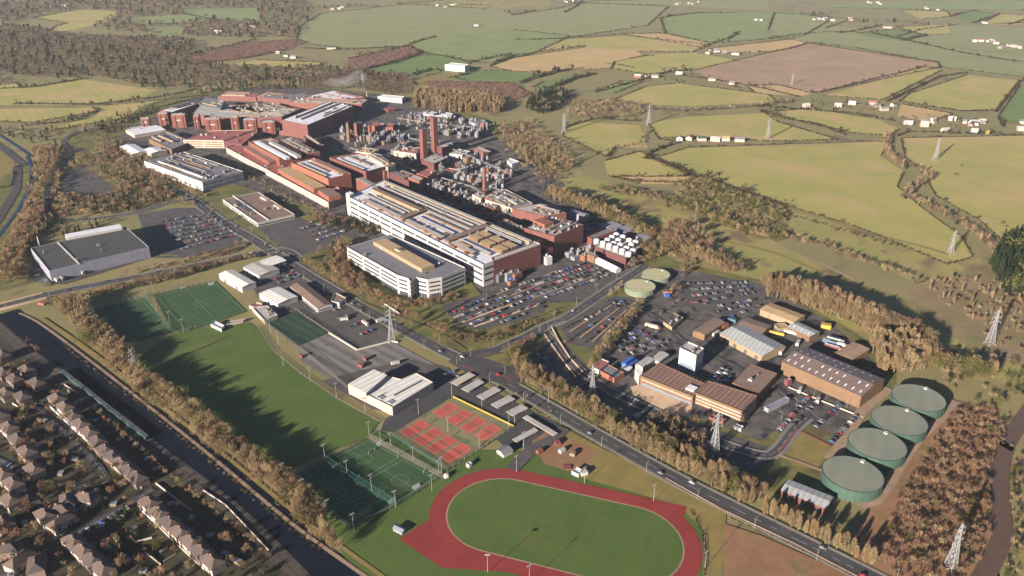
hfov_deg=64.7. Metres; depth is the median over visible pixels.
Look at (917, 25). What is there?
hedge
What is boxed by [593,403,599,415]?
poplar tree
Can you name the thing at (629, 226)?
evergreen tree
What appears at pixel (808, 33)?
hedge
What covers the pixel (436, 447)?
tennis court
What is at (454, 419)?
tennis court
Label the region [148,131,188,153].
canteen hall
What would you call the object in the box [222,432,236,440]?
bare tree
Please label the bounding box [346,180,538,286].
long factory
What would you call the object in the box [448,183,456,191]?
process skid
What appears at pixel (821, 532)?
poplar tree
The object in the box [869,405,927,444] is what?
storage tank
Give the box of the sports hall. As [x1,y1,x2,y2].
[348,369,433,414]
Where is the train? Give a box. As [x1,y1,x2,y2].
[27,177,149,439]
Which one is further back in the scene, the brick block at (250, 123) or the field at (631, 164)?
the brick block at (250, 123)
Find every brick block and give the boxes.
[141,116,151,126]
[157,111,170,126]
[171,112,187,127]
[193,114,201,128]
[204,116,222,130]
[230,115,240,129]
[243,117,257,131]
[262,119,276,135]
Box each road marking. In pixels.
[1,248,294,305]
[181,194,868,574]
[495,266,649,350]
[540,319,811,457]
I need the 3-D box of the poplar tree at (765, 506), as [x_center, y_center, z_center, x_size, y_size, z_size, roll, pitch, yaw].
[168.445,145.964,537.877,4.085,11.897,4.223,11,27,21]
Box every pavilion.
[119,144,146,157]
[143,146,167,156]
[290,282,331,311]
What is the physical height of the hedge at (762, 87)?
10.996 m
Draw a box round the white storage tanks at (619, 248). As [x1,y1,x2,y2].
[592,232,641,264]
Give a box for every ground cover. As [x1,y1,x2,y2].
[0,83,895,494]
[531,432,597,471]
[565,430,725,575]
[723,523,847,575]
[783,432,831,469]
[853,400,1001,575]
[912,272,1023,365]
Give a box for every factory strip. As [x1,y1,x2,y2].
[226,142,291,181]
[276,167,346,208]
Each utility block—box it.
[355,147,378,154]
[370,123,394,132]
[382,170,387,180]
[384,107,395,112]
[394,147,419,159]
[443,168,456,175]
[541,244,552,259]
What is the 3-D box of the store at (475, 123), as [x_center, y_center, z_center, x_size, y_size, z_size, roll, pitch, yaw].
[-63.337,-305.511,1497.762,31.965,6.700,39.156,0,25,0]
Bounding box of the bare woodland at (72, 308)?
[0,0,1023,575]
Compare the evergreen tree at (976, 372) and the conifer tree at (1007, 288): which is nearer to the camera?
the evergreen tree at (976, 372)
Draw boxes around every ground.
[0,0,1023,575]
[0,337,285,575]
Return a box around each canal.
[0,134,33,234]
[0,309,358,575]
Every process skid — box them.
[338,125,344,132]
[340,133,346,139]
[354,134,361,140]
[365,141,371,147]
[366,134,371,140]
[374,137,380,143]
[381,137,391,144]
[396,134,403,141]
[403,154,411,160]
[406,160,413,165]
[407,116,412,122]
[418,120,426,126]
[423,183,429,189]
[430,186,442,194]
[436,186,443,196]
[437,115,444,122]
[438,126,443,133]
[443,192,450,198]
[444,127,450,135]
[446,122,452,129]
[448,155,452,162]
[448,179,454,186]
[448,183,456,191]
[451,189,459,196]
[453,192,459,202]
[454,126,461,132]
[454,172,459,179]
[457,165,467,173]
[460,174,469,180]
[461,194,466,201]
[462,190,468,197]
[462,197,469,205]
[463,156,470,162]
[467,164,472,172]
[468,175,473,183]
[469,151,478,158]
[472,199,479,210]
[474,131,478,137]
[475,179,481,185]
[478,155,488,160]
[478,157,483,166]
[480,122,487,129]
[480,202,486,208]
[480,204,489,214]
[486,166,491,172]
[486,184,492,191]
[487,211,495,218]
[492,166,499,171]
[492,172,504,180]
[492,181,503,189]
[495,178,503,184]
[496,270,504,283]
[498,208,509,219]
[504,168,512,176]
[504,270,513,281]
[507,277,516,285]
[508,216,517,222]
[512,269,521,279]
[565,247,573,257]
[570,250,581,260]
[580,252,586,261]
[584,244,592,252]
[587,251,597,262]
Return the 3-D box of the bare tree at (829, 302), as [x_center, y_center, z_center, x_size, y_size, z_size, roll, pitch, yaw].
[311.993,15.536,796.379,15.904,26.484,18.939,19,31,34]
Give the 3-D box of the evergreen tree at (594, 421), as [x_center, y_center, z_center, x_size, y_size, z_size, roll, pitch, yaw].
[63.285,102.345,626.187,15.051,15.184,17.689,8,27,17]
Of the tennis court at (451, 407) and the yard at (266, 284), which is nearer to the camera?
the tennis court at (451, 407)
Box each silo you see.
[354,122,362,136]
[366,124,371,134]
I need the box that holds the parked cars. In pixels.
[33,166,760,320]
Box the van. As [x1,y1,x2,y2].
[391,360,399,365]
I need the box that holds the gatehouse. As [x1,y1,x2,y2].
[127,125,144,128]
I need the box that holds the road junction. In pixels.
[448,348,520,382]
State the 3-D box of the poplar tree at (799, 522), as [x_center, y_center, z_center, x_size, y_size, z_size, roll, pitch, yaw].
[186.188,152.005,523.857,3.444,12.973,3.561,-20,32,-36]
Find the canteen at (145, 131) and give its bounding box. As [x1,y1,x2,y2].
[126,116,165,137]
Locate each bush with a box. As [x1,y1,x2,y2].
[41,480,57,493]
[107,470,118,482]
[151,539,162,550]
[887,523,899,533]
[923,516,937,525]
[930,497,942,507]
[952,512,962,520]
[964,496,976,509]
[967,508,976,517]
[971,520,981,527]
[1007,474,1016,484]
[1010,485,1023,492]
[1013,465,1021,471]
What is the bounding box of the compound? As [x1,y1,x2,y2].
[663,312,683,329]
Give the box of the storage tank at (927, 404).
[889,384,946,421]
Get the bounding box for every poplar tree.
[515,360,519,374]
[520,370,522,382]
[538,364,542,376]
[547,382,552,396]
[552,187,556,199]
[563,384,568,395]
[569,393,574,409]
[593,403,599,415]
[609,418,615,434]
[629,432,633,445]
[632,425,638,440]
[667,448,672,462]
[670,448,675,462]
[676,454,680,466]
[679,443,684,452]
[684,443,688,456]
[684,460,688,472]
[721,474,726,492]
[737,488,742,500]
[742,487,747,502]
[749,486,755,504]
[756,487,761,500]
[762,500,768,513]
[765,270,773,288]
[766,276,772,295]
[769,498,775,515]
[773,506,779,518]
[779,504,783,517]
[782,504,787,519]
[783,283,787,298]
[788,509,793,522]
[790,512,794,526]
[791,281,797,299]
[794,287,799,302]
[794,510,799,525]
[797,515,802,529]
[800,511,804,522]
[801,282,808,304]
[804,520,809,533]
[806,286,811,305]
[810,518,815,535]
[812,288,819,308]
[813,521,819,537]
[819,527,823,537]
[824,523,831,537]
[824,527,831,543]
[834,288,840,295]
[835,532,841,548]
[839,301,846,319]
[842,531,851,549]
[845,303,851,320]
[847,297,853,316]
[850,537,857,553]
[855,546,859,557]
[862,310,868,328]
[862,544,870,559]
[863,550,868,562]
[867,306,874,315]
[869,546,877,563]
[870,308,879,330]
[875,337,884,358]
[876,347,886,369]
[881,341,887,354]
[882,354,889,371]
[887,342,892,355]
[891,340,895,358]
[893,350,902,370]
[894,342,903,351]
[904,325,910,336]
[909,330,916,339]
[909,351,915,371]
[910,337,914,347]
[915,351,922,368]
[919,351,925,367]
[923,343,931,366]
[991,361,999,377]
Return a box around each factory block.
[256,92,284,101]
[409,174,423,191]
[417,169,436,181]
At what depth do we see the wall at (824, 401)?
661.32 m
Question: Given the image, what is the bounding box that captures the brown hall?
[732,364,777,400]
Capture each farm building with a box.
[327,46,336,48]
[676,135,682,140]
[685,135,692,140]
[697,136,706,140]
[710,136,720,141]
[720,136,729,140]
[734,137,744,141]
[1016,126,1023,130]
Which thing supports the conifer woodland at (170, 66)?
on the ground at (848, 516)
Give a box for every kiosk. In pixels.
[466,461,471,467]
[592,358,608,373]
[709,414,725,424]
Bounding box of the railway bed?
[0,322,310,575]
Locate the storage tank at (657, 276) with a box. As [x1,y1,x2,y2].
[641,268,669,283]
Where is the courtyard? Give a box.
[631,385,691,416]
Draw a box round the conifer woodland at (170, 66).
[0,0,990,528]
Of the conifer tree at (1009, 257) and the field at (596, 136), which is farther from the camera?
the field at (596, 136)
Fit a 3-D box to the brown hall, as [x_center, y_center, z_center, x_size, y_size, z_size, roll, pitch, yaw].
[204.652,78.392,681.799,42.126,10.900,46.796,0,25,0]
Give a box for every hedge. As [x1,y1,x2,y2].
[0,78,82,87]
[0,106,97,122]
[0,171,15,187]
[1,75,84,88]
[12,85,204,104]
[25,108,100,125]
[33,9,76,32]
[39,327,324,552]
[43,94,207,130]
[66,386,156,464]
[98,109,159,129]
[129,14,206,23]
[174,6,254,17]
[180,39,308,62]
[181,37,254,55]
[192,47,288,63]
[192,499,269,571]
[249,58,326,67]
[295,3,481,48]
[301,46,404,49]
[348,46,423,67]
[351,44,408,57]
[366,49,422,68]
[368,53,470,68]
[397,0,485,8]
[409,29,569,62]
[412,67,441,74]
[412,72,439,86]
[433,80,530,93]
[449,69,476,77]
[454,69,509,83]
[469,52,511,61]
[485,382,592,442]
[489,46,614,71]
[490,44,585,65]
[512,2,668,39]
[519,64,573,83]
[531,32,660,39]
[532,73,577,87]
[554,71,595,85]
[561,121,615,156]
[564,0,582,11]
[565,114,639,126]
[567,0,664,5]
[572,304,622,336]
[594,65,687,91]
[595,80,643,92]
[604,149,696,182]
[611,55,689,73]
[612,171,687,183]
[616,81,777,103]
[622,32,710,46]
[627,35,711,51]
[642,138,675,158]
[648,120,837,141]
[649,156,720,183]
[658,139,973,263]
[659,12,831,42]
[660,11,736,18]
[678,74,798,96]
[689,509,706,574]
[692,43,942,90]
[709,37,794,52]
[712,31,741,43]
[716,175,788,207]
[731,517,849,574]
[745,82,810,92]
[758,103,895,120]
[759,105,845,134]
[761,105,899,134]
[767,12,847,29]
[769,31,855,37]
[774,35,1022,76]
[809,64,941,92]
[812,42,935,61]
[823,70,941,99]
[838,24,881,32]
[856,28,928,40]
[873,32,1017,61]
[885,71,967,101]
[894,128,1021,135]
[895,23,955,43]
[897,23,948,34]
[899,73,1018,110]
[899,100,995,110]
[901,133,1023,238]
[904,104,953,120]
[923,10,951,18]
[951,9,996,22]
[974,13,998,22]
[978,13,1021,23]
[994,76,1023,111]
[997,116,1005,126]
[998,84,1022,123]
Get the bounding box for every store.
[417,111,443,117]
[443,112,452,119]
[449,149,469,158]
[469,119,485,125]
[474,146,491,156]
[497,445,513,457]
[507,158,519,167]
[541,252,551,265]
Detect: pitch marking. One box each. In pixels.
[330,443,398,478]
[332,494,390,524]
[368,460,433,501]
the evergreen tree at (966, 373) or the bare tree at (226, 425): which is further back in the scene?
the evergreen tree at (966, 373)
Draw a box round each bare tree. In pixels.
[105,355,118,371]
[109,348,122,357]
[114,341,121,349]
[125,363,140,377]
[127,359,140,366]
[128,349,137,366]
[131,378,145,391]
[132,380,149,396]
[134,368,143,376]
[146,372,160,383]
[154,377,166,390]
[154,379,170,392]
[159,391,171,404]
[164,381,174,392]
[168,407,183,423]
[177,402,186,421]
[178,395,188,405]
[179,405,194,417]
[183,407,196,422]
[187,410,199,419]
[188,398,203,406]
[189,422,202,438]
[200,408,214,418]
[200,411,213,420]
[200,429,216,449]
[203,419,216,428]
[206,424,219,433]
[207,434,222,451]
[208,417,222,428]
[210,434,227,447]
[213,441,224,456]
[214,438,230,458]
[215,422,231,431]
[217,434,229,452]
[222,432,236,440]
[222,440,240,459]
[227,442,242,454]
[232,436,247,443]
[234,437,248,443]
[235,449,250,469]
[238,443,251,454]
[243,444,260,454]
[248,449,265,457]
[249,449,265,460]
[249,460,262,473]
[251,453,269,463]
[255,460,271,484]
[263,474,272,490]
[268,459,283,471]
[268,471,279,492]
[269,475,285,487]
[270,479,282,494]
[277,470,293,484]
[278,467,292,477]
[278,477,296,492]
[280,477,290,493]
[288,486,300,497]
[289,503,312,516]
[290,489,306,503]
[291,479,306,492]
[291,493,306,505]
[293,487,307,496]
[296,494,311,504]
[297,503,314,519]
[299,481,314,494]
[303,514,324,533]
[307,515,326,538]
[310,502,326,511]
[310,507,321,520]
[312,511,329,521]
[314,520,334,544]
[324,527,336,547]
[327,535,342,550]
[519,360,529,369]
[522,363,532,375]
[522,367,534,382]
[529,368,538,380]
[533,378,547,390]
[545,372,554,383]
[551,376,566,384]
[553,387,565,401]
[569,395,580,410]
[570,393,586,412]
[573,390,584,395]
[578,401,589,414]
[587,394,599,411]
[593,407,606,423]
[606,414,618,426]
[611,422,621,436]
[621,422,631,440]
[634,422,647,432]
[634,429,646,439]
[634,433,648,449]
[646,421,653,429]
[647,442,664,458]
[655,441,664,457]
[688,446,704,457]
[689,460,700,475]
[692,460,704,475]
[698,448,706,459]
[704,461,716,474]
[706,462,725,475]
[717,461,728,471]
[724,465,738,476]
[734,478,747,492]
[740,473,757,487]
[741,484,758,500]
[758,481,768,498]
[760,273,767,285]
[770,278,787,297]
[784,285,792,298]
[787,285,800,302]
[788,274,801,282]
[799,292,809,305]
[807,286,819,307]
[814,283,825,291]
[818,291,832,312]
[823,289,836,314]
[833,295,847,313]
[834,289,845,299]
[847,299,868,316]
[852,311,864,326]
[856,310,880,330]
[864,316,872,332]
[867,318,882,334]
[868,306,889,325]
[869,331,883,352]
[873,326,887,342]
[878,311,896,325]
[890,314,902,332]
[890,353,907,374]
[893,337,908,349]
[899,319,915,328]
[899,346,918,366]
[902,347,920,373]
[908,318,922,325]
[918,328,931,336]
[920,354,931,369]
[923,335,942,352]
[925,331,940,343]
[926,327,940,336]
[937,351,951,367]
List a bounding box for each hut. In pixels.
[211,321,224,331]
[226,318,246,326]
[392,524,406,534]
[571,467,582,476]
[733,423,743,431]
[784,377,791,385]
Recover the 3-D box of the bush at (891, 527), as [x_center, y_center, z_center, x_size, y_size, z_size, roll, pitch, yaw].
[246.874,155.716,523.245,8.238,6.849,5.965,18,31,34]
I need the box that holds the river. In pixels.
[970,404,1023,575]
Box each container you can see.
[357,362,363,367]
[536,447,542,454]
[554,439,560,445]
[558,447,565,453]
[563,464,571,468]
[569,450,575,456]
[579,469,587,475]
[722,321,728,328]
[727,317,736,322]
[769,330,784,335]
[821,322,830,329]
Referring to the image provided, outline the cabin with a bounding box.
[652,351,668,363]
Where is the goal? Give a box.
[412,483,419,489]
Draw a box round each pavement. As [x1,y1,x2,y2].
[2,252,294,307]
[43,247,302,292]
[63,200,191,221]
[65,198,188,218]
[164,188,852,575]
[172,185,887,575]
[462,303,511,321]
[473,305,537,326]
[487,264,640,348]
[496,270,556,294]
[500,266,651,352]
[506,276,561,297]
[531,276,594,298]
[538,317,813,459]
[548,321,802,451]
[569,305,611,331]
[578,307,619,338]
[591,309,627,341]
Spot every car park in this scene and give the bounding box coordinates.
[61,166,118,197]
[138,208,241,254]
[252,219,344,254]
[298,333,434,378]
[308,303,391,348]
[442,295,546,328]
[488,261,623,299]
[558,295,632,347]
[678,274,765,315]
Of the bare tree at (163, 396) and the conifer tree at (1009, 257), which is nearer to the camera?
the bare tree at (163, 396)
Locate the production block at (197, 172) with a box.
[144,152,243,190]
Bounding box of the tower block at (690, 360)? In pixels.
[678,341,703,374]
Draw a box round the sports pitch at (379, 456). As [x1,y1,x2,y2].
[327,439,439,504]
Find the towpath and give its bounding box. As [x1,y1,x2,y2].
[18,313,366,575]
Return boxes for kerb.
[446,478,684,575]
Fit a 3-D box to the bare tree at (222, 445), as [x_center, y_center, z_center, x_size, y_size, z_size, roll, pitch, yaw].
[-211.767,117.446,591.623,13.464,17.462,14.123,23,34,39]
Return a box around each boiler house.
[421,153,445,169]
[437,140,454,153]
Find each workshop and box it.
[600,364,624,382]
[693,318,725,339]
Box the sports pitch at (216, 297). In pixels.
[154,281,245,332]
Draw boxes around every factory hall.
[160,102,195,123]
[196,98,225,109]
[226,101,288,113]
[248,137,302,165]
[259,93,318,107]
[279,137,320,159]
[282,101,353,138]
[289,98,368,112]
[291,158,351,190]
[303,134,324,152]
[311,91,364,98]
[329,153,394,182]
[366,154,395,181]
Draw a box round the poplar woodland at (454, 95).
[309,85,1020,349]
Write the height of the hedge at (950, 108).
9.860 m
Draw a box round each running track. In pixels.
[399,517,507,571]
[429,468,702,575]
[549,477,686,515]
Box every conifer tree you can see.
[19,420,25,431]
[115,510,123,523]
[119,539,124,549]
[123,503,128,515]
[133,508,140,521]
[135,527,140,539]
[139,560,143,573]
[172,537,177,547]
[685,430,690,441]
[988,244,998,262]
[989,250,996,265]
[991,253,1000,269]
[991,258,998,271]
[994,254,1003,274]
[995,257,1005,277]
[997,264,1005,281]
[1001,270,1009,289]
[1002,280,1012,296]
[1003,246,1008,258]
[1005,249,1012,268]
[1010,275,1021,296]
[1012,244,1016,259]
[1012,252,1021,266]
[1014,225,1018,235]
[1015,228,1021,239]
[1019,240,1023,252]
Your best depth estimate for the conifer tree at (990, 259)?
907.13 m
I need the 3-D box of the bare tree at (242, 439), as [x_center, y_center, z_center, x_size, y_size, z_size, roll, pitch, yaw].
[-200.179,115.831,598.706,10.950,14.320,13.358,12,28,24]
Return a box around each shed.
[21,519,27,526]
[57,470,64,475]
[71,456,78,461]
[73,506,78,513]
[98,522,104,529]
[104,545,111,551]
[109,501,117,506]
[123,557,131,564]
[129,525,137,532]
[139,567,147,573]
[143,456,149,461]
[152,465,159,471]
[167,500,174,507]
[187,514,195,520]
[207,532,214,538]
[219,269,255,292]
[220,550,229,556]
[233,557,241,564]
[243,261,279,280]
[257,255,286,267]
[259,287,297,308]
[569,210,588,222]
[595,257,620,273]
[599,221,622,229]
[616,225,634,235]
[633,233,650,242]
[635,356,654,371]
[736,318,771,335]
[760,303,804,325]
[773,323,788,331]
[780,479,832,514]
[787,322,819,341]
[834,342,868,364]
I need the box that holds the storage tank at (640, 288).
[624,279,655,297]
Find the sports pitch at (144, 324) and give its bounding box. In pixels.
[90,298,170,342]
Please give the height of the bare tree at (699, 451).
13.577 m
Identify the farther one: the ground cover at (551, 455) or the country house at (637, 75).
the country house at (637, 75)
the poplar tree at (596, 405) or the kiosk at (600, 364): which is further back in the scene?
the kiosk at (600, 364)
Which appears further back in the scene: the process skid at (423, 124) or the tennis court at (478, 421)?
the process skid at (423, 124)
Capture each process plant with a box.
[488,203,501,214]
[493,218,544,245]
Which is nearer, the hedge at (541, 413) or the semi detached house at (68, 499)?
the semi detached house at (68, 499)
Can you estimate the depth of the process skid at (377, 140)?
1375.56 m
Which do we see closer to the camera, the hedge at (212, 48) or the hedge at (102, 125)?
the hedge at (102, 125)
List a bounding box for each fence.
[90,278,215,308]
[142,293,170,330]
[257,326,378,421]
[260,317,347,388]
[293,435,368,474]
[295,308,355,347]
[310,475,439,528]
[323,458,392,504]
[326,457,395,503]
[369,435,439,474]
[388,433,445,469]
[448,425,512,470]
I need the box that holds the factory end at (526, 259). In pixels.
[492,241,540,282]
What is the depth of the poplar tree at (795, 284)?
822.39 m
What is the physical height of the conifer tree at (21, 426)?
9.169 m
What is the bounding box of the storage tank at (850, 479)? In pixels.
[820,456,883,502]
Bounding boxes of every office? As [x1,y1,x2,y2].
[223,192,294,226]
[347,234,465,299]
[378,94,404,102]
[634,363,705,405]
[685,380,757,422]
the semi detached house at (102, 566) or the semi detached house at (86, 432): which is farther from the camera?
the semi detached house at (86, 432)
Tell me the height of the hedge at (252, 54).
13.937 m
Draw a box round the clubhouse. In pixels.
[252,305,277,323]
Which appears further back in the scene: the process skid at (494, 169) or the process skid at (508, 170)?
the process skid at (494, 169)
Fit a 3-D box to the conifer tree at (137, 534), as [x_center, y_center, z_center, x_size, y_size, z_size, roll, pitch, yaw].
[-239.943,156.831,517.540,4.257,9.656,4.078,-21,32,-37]
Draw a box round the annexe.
[331,293,345,306]
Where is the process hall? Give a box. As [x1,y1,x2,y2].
[524,215,583,255]
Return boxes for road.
[0,248,302,307]
[0,380,108,488]
[0,464,67,538]
[0,487,154,575]
[43,124,137,220]
[64,198,191,220]
[153,242,289,258]
[164,185,883,575]
[191,183,288,202]
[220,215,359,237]
[448,299,601,303]
[492,264,648,351]
[540,318,810,457]
[604,299,810,416]
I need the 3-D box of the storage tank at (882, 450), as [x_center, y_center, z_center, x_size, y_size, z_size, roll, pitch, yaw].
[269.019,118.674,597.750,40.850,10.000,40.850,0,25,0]
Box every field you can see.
[0,79,156,104]
[0,107,94,122]
[0,144,14,177]
[35,10,118,34]
[51,100,158,128]
[129,14,207,23]
[136,322,377,469]
[145,26,183,36]
[175,8,261,22]
[184,40,307,62]
[223,60,320,67]
[298,4,511,48]
[314,430,722,575]
[344,47,419,67]
[370,55,469,75]
[400,0,549,8]
[411,29,566,62]
[414,72,455,86]
[428,82,530,101]
[447,479,682,575]
[456,70,536,83]
[490,47,641,71]
[512,3,666,37]
[533,36,708,53]
[534,74,577,87]
[559,170,1023,385]
[564,0,767,9]
[564,122,646,156]
[596,81,638,92]
[604,152,693,176]
[612,52,733,73]
[616,83,773,105]
[616,177,693,183]
[625,33,711,46]
[649,113,835,140]
[659,141,971,262]
[662,12,813,42]
[693,44,938,95]
[718,39,803,52]
[748,85,810,95]
[763,109,897,134]
[768,13,847,30]
[768,26,1023,76]
[787,211,991,283]
[824,68,939,99]
[832,1,1023,9]
[857,29,925,40]
[898,104,950,119]
[899,24,950,34]
[900,75,1017,110]
[901,136,1023,237]
[903,10,948,18]
[910,24,1023,53]
[952,11,993,22]
[988,14,1023,24]
[999,85,1023,123]
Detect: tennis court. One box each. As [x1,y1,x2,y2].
[391,397,512,470]
[400,425,420,437]
[413,419,430,429]
[413,433,434,446]
[426,427,443,437]
[426,440,447,454]
[432,407,450,417]
[439,434,457,445]
[439,449,462,462]
[442,402,459,411]
[445,414,464,425]
[453,442,471,453]
[455,409,473,418]
[458,422,479,433]
[470,416,487,426]
[473,429,493,440]
[484,423,502,433]
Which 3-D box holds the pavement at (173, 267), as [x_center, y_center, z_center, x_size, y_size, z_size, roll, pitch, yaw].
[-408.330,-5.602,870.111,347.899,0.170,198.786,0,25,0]
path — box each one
[0,143,25,222]
[41,318,384,575]
[367,434,444,477]
[507,426,568,470]
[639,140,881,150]
[657,161,948,254]
[703,237,914,305]
[755,240,857,281]
[777,429,796,451]
[777,454,861,504]
[797,429,831,445]
[824,386,891,458]
[854,399,960,508]
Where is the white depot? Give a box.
[445,62,468,71]
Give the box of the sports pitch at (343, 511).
[293,462,394,527]
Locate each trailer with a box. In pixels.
[822,338,839,345]
[824,343,840,349]
[827,335,844,342]
[830,340,846,346]
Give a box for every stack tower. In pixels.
[419,128,427,159]
[430,116,438,152]
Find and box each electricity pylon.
[385,308,395,342]
[561,113,566,132]
[587,365,597,396]
[645,105,651,124]
[707,412,722,456]
[764,118,771,138]
[931,139,940,160]
[940,523,965,574]
[946,230,957,253]
[983,309,1001,345]
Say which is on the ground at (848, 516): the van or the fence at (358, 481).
the fence at (358, 481)
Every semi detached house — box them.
[0,349,12,363]
[0,366,12,381]
[0,386,15,402]
[0,408,11,423]
[0,420,19,436]
[0,465,14,486]
[0,490,24,513]
[0,512,16,536]
[0,540,22,560]
[1,474,26,493]
[2,548,36,575]
[4,373,25,387]
[6,431,28,448]
[12,390,33,406]
[15,443,39,462]
[16,364,36,379]
[21,461,46,481]
[23,552,47,575]
[26,376,47,392]
[32,505,57,529]
[44,511,76,535]
[47,392,67,406]
[47,503,70,513]
[55,400,74,416]
[58,491,76,512]
[60,531,85,556]
[62,408,83,424]
[70,416,90,433]
[71,539,94,564]
[73,490,100,510]
[78,424,99,442]
[82,548,105,575]
[87,433,108,451]
[91,557,117,575]
[94,442,115,461]
[104,448,124,464]
[109,456,130,474]
[120,461,139,483]
[128,468,149,489]
[136,493,161,513]
[146,503,170,525]
[158,512,182,533]
[166,522,191,545]
[180,531,200,554]
[190,541,213,562]
[197,551,226,575]
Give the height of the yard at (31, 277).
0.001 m
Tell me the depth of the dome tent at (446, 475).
573.38 m
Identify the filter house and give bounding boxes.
[472,192,484,202]
[483,193,503,201]
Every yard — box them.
[26,246,156,283]
[115,86,643,294]
[249,262,330,298]
[261,298,330,316]
[321,359,457,410]
[381,378,561,449]
[519,333,771,473]
[596,269,885,440]
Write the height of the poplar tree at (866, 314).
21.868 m
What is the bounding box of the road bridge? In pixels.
[0,292,50,310]
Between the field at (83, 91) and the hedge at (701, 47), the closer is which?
the field at (83, 91)
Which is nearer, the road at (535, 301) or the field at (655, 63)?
the road at (535, 301)
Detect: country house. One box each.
[634,74,641,77]
[708,77,715,80]
[802,103,810,106]
[848,101,855,104]
[879,106,888,110]
[903,120,912,124]
[919,122,928,126]
[940,127,950,131]
[948,116,956,120]
[970,128,978,132]
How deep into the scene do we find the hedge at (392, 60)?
2185.69 m
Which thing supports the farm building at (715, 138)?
on the ground at (848, 516)
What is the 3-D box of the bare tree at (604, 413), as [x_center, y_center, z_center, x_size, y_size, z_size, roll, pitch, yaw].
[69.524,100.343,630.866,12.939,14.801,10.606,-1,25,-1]
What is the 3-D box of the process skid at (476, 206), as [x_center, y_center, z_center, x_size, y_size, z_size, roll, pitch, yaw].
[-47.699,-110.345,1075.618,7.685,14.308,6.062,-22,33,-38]
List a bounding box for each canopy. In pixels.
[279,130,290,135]
[512,428,538,442]
[523,415,557,435]
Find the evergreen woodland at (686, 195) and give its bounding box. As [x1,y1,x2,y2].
[46,163,788,338]
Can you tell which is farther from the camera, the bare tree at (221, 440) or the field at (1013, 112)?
the field at (1013, 112)
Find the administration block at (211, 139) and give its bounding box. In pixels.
[183,130,253,147]
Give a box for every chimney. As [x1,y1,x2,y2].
[346,122,350,141]
[482,166,485,193]
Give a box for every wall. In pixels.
[12,402,42,408]
[49,405,82,437]
[130,536,151,542]
[142,509,204,569]
[145,551,159,563]
[156,483,191,511]
[163,553,175,562]
[203,489,268,549]
[328,332,397,350]
[453,396,513,426]
[544,333,576,376]
[551,326,590,377]
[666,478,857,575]
[788,387,862,416]
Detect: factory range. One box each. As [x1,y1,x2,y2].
[192,105,300,127]
[218,92,258,101]
[356,177,374,190]
[389,169,412,188]
[485,189,531,216]
[512,204,565,224]
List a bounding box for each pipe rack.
[349,148,415,174]
[397,117,472,127]
[408,138,511,174]
[440,177,511,215]
[492,187,566,209]
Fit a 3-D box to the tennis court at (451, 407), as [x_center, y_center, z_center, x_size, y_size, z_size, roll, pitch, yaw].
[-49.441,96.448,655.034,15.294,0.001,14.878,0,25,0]
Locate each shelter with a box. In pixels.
[249,302,262,308]
[451,372,475,386]
[461,379,484,392]
[477,386,500,399]
[491,395,514,407]
[506,404,527,415]
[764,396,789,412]
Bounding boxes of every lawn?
[359,300,466,349]
[444,281,480,301]
[483,353,511,366]
[527,310,559,323]
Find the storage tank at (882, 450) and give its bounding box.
[846,428,906,470]
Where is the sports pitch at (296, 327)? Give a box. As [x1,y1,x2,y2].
[267,311,326,345]
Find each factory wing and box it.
[223,131,257,147]
[587,228,615,246]
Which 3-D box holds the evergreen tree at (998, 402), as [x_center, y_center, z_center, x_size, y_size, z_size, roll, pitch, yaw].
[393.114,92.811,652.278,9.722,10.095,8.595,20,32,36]
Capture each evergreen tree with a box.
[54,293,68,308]
[74,330,92,343]
[76,323,97,338]
[77,330,98,342]
[83,333,96,348]
[107,421,119,428]
[142,390,158,405]
[167,385,188,406]
[179,397,196,408]
[188,407,203,424]
[236,525,245,535]
[275,483,294,506]
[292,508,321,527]
[302,489,324,513]
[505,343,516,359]
[507,344,522,356]
[554,380,567,389]
[557,391,567,405]
[572,398,592,415]
[583,201,599,213]
[584,410,602,425]
[589,351,600,361]
[604,211,619,219]
[606,411,623,423]
[610,332,619,342]
[610,408,623,419]
[611,422,629,435]
[628,219,638,234]
[634,438,650,453]
[638,238,650,252]
[642,428,656,442]
[644,224,656,239]
[654,432,666,446]
[655,239,669,250]
[659,441,679,452]
[687,451,703,465]
[706,470,720,483]
[718,470,737,489]
[722,477,744,496]
[739,224,750,231]
[925,352,941,368]
[930,353,942,367]
[938,355,956,372]
[953,353,976,370]
[953,359,971,373]
[960,371,972,379]
[963,355,982,363]
[969,360,983,376]
[969,362,986,376]
[975,361,986,376]
[981,360,1000,377]
[994,396,1006,406]
[1001,371,1014,379]
[1003,236,1022,251]
[1003,272,1023,286]
[1005,273,1022,291]
[1008,358,1018,367]
[1010,387,1018,396]
[1011,548,1022,554]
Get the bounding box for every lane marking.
[433,470,698,573]
[438,474,692,575]
[442,476,688,574]
[444,477,686,575]
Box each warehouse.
[31,224,150,281]
[719,325,784,361]
[780,347,884,407]
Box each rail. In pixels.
[2,326,305,575]
[2,328,301,574]
[4,334,288,568]
[5,337,291,575]
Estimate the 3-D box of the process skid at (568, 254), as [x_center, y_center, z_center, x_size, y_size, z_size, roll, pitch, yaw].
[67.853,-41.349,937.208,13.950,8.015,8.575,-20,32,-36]
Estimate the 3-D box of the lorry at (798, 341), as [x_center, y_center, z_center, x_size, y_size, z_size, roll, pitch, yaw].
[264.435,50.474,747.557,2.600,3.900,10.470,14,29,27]
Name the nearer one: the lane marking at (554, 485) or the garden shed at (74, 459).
the lane marking at (554, 485)
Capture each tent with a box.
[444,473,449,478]
[620,365,632,373]
[621,357,637,366]
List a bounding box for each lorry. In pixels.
[376,317,385,322]
[645,322,660,329]
[712,330,720,336]
[779,345,786,355]
[784,329,795,334]
[795,339,800,346]

